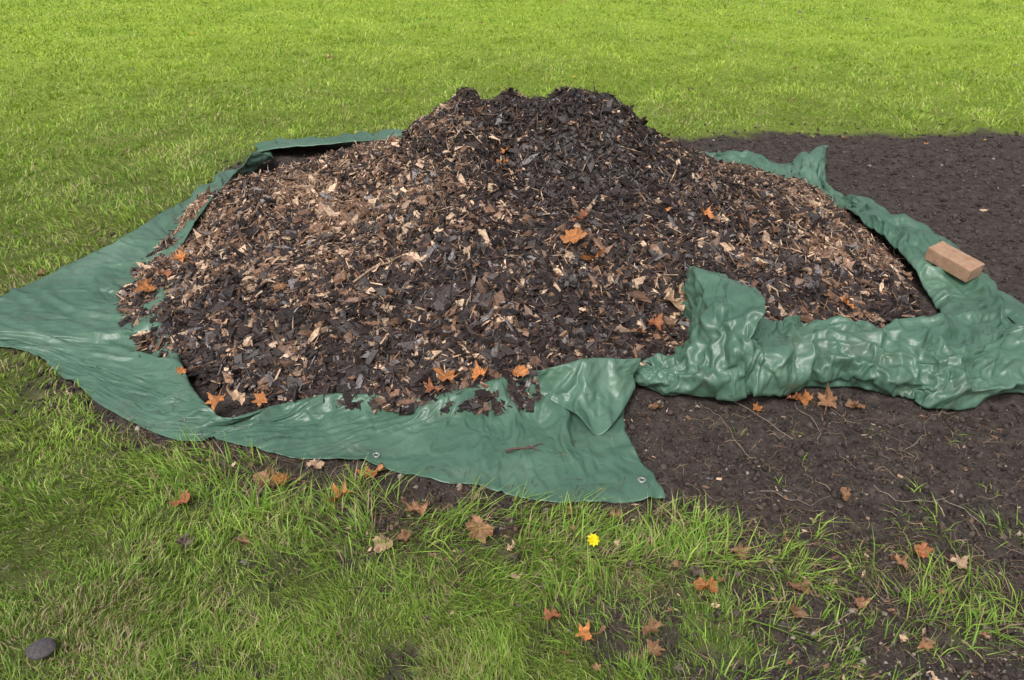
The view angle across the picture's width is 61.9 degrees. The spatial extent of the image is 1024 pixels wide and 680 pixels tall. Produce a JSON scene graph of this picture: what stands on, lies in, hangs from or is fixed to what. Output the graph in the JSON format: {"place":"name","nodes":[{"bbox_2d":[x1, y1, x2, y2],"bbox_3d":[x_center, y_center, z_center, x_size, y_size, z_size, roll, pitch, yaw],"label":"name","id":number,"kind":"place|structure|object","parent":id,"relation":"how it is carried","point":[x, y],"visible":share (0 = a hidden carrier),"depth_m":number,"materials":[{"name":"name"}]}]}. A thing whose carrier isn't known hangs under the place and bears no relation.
{"place":"outdoors","nodes":[
{"label":"outdoors","id":0,"kind":"place"},
{"bbox_2d":[0,0,1023,679],"bbox_3d":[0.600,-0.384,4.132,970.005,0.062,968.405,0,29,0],"label":"ground","id":1,"kind":"structure","parent":0,"point":[976,148],"depth_m":3.02,"materials":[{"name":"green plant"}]},
{"bbox_2d":[25,638,56,659],"bbox_3d":[-1.120,0.736,2.030,0.066,0.025,0.062,-20,35,-32],"label":"stone","id":2,"kind":"object","parent":1,"relation":"on","point":[42,648],"visible":1,"depth_m":2.02,"materials":[{"name":"grey stone"}]},
{"bbox_2d":[0,0,1023,679],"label":"lawn grass","id":3,"kind":"structure","parent":1,"relation":"on","point":[488,656],"depth_m":4.87,"materials":[{"name":"green plant"}]},
{"bbox_2d":[0,129,1023,503],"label":"green tarpaulin","id":4,"kind":"object","parent":1,"relation":"on","point":[962,349],"visible":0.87,"depth_m":3.02,"materials":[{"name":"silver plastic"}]},
{"bbox_2d":[505,443,542,452],"bbox_3d":[0.039,0.348,2.770,0.124,0.017,0.050,0,29,0],"label":"twig","id":5,"kind":"object","parent":4,"relation":"on","point":[515,448],"visible":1,"depth_m":2.76,"materials":[{"name":"wood"}]},
{"bbox_2d":[924,241,984,281],"bbox_3d":[1.960,-0.349,3.785,0.104,0.066,0.218,-22,46,-26],"label":"brick","id":6,"kind":"object","parent":4,"relation":"on","point":[955,262],"visible":1,"depth_m":3.75,"materials":[{"name":"ceramic"}]},
{"bbox_2d":[114,80,921,415],"bbox_3d":[0.045,-0.757,4.089,3.990,0.820,3.486,0,29,0],"label":"mulch pile","id":7,"kind":"object","parent":1,"relation":"on","point":[448,222],"visible":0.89,"depth_m":3.57,"materials":[{"name":"brown plant"}]},
{"bbox_2d":[16,377,1023,679],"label":"loose wood chips","id":8,"kind":"object","parent":1,"relation":"on","point":[1012,677],"visible":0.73,"depth_m":2.44,"materials":[{"name":"brown plant"}]},
{"bbox_2d":[37,2,1021,679],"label":"fallen leaves","id":9,"kind":"object","parent":1,"relation":"on","point":[431,502],"visible":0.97,"depth_m":2.51,"materials":[{"name":"orange plant"}]},
{"bbox_2d":[88,389,1023,679],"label":"dead roots and straw","id":10,"kind":"object","parent":1,"relation":"on","point":[816,565],"visible":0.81,"depth_m":2.43,"materials":[{"name":"brown plant"}]},
{"bbox_2d":[92,423,1023,679],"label":"long grass tufts","id":11,"kind":"object","parent":1,"relation":"on","point":[599,525],"visible":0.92,"depth_m":2.35,"materials":[{"name":"green plant"}]},
{"bbox_2d":[587,534,599,546],"bbox_3d":[0.214,0.552,2.335,0.037,0.070,0.038,15,62,-8],"label":"yellow flower","id":12,"kind":"object","parent":1,"relation":"on","point":[593,540],"visible":1,"depth_m":2.31,"materials":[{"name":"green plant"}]}
]}

